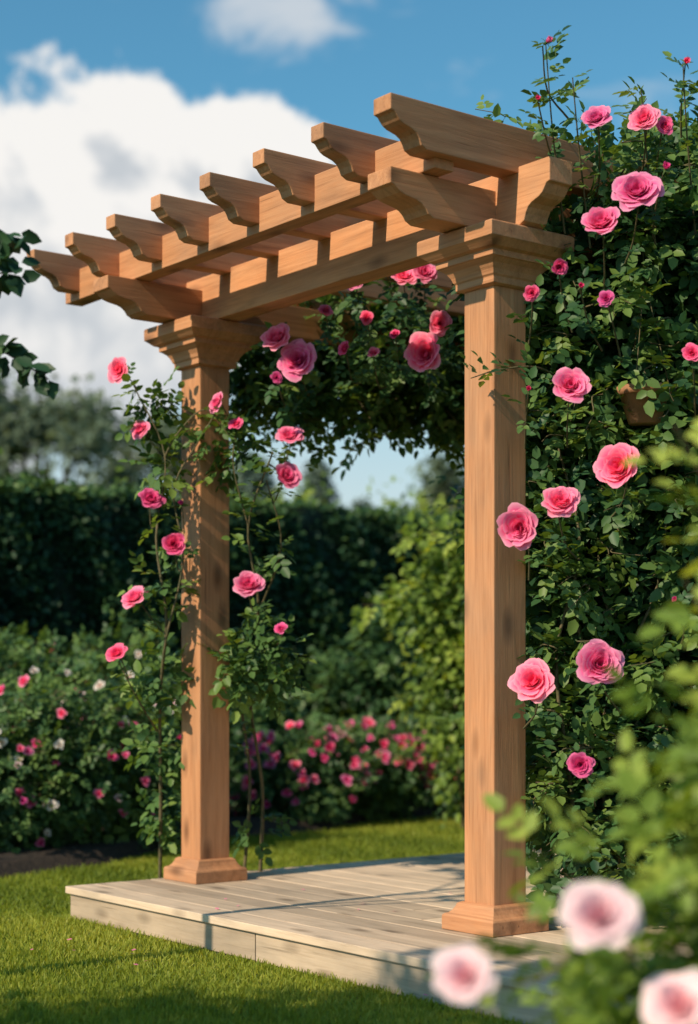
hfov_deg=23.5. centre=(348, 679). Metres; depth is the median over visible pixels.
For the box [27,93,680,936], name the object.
wooden pergola
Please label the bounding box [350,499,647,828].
climbing shrub
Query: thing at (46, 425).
tree
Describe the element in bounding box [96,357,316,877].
climbing rose
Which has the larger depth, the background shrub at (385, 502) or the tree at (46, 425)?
the tree at (46, 425)
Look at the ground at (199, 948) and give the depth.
6.17 m
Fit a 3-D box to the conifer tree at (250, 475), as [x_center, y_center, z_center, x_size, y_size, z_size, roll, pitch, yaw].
[-1.427,-1.433,27.961,2.418,4.969,2.406,0,0,0]
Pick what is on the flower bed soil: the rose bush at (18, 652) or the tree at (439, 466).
the rose bush at (18, 652)
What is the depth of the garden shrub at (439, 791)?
11.95 m
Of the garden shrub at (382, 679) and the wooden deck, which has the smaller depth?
the wooden deck
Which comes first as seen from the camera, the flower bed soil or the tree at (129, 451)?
the flower bed soil
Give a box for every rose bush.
[0,599,252,818]
[0,646,233,852]
[229,708,456,825]
[426,419,697,1023]
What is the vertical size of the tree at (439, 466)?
6.022 m
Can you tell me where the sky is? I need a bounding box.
[0,0,697,512]
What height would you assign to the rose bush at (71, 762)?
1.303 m
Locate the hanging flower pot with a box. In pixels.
[616,222,671,425]
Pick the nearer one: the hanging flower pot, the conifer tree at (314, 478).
the hanging flower pot
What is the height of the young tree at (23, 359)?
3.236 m
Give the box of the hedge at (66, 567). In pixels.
[0,469,464,794]
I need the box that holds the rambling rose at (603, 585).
[229,25,697,927]
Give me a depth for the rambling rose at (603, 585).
5.97 m
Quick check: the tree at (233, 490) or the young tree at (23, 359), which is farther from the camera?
the tree at (233, 490)
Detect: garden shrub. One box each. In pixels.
[229,582,464,808]
[402,699,464,821]
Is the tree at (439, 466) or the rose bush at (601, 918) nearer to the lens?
the rose bush at (601, 918)
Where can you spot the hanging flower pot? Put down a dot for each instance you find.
(637, 415)
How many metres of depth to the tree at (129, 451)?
37.09 m
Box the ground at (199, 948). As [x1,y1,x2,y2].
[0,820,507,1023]
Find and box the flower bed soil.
[0,794,454,877]
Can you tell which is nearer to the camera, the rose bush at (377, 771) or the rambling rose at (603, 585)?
the rambling rose at (603, 585)
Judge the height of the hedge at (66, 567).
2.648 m
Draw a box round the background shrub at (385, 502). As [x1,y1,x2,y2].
[0,448,455,515]
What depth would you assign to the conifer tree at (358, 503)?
32.92 m
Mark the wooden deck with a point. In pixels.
(392, 933)
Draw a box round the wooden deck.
[65,848,695,1023]
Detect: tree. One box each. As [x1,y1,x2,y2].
[0,229,58,399]
[0,369,158,489]
[88,412,275,497]
[172,463,250,497]
[231,450,278,500]
[297,457,345,508]
[350,495,375,511]
[407,445,464,515]

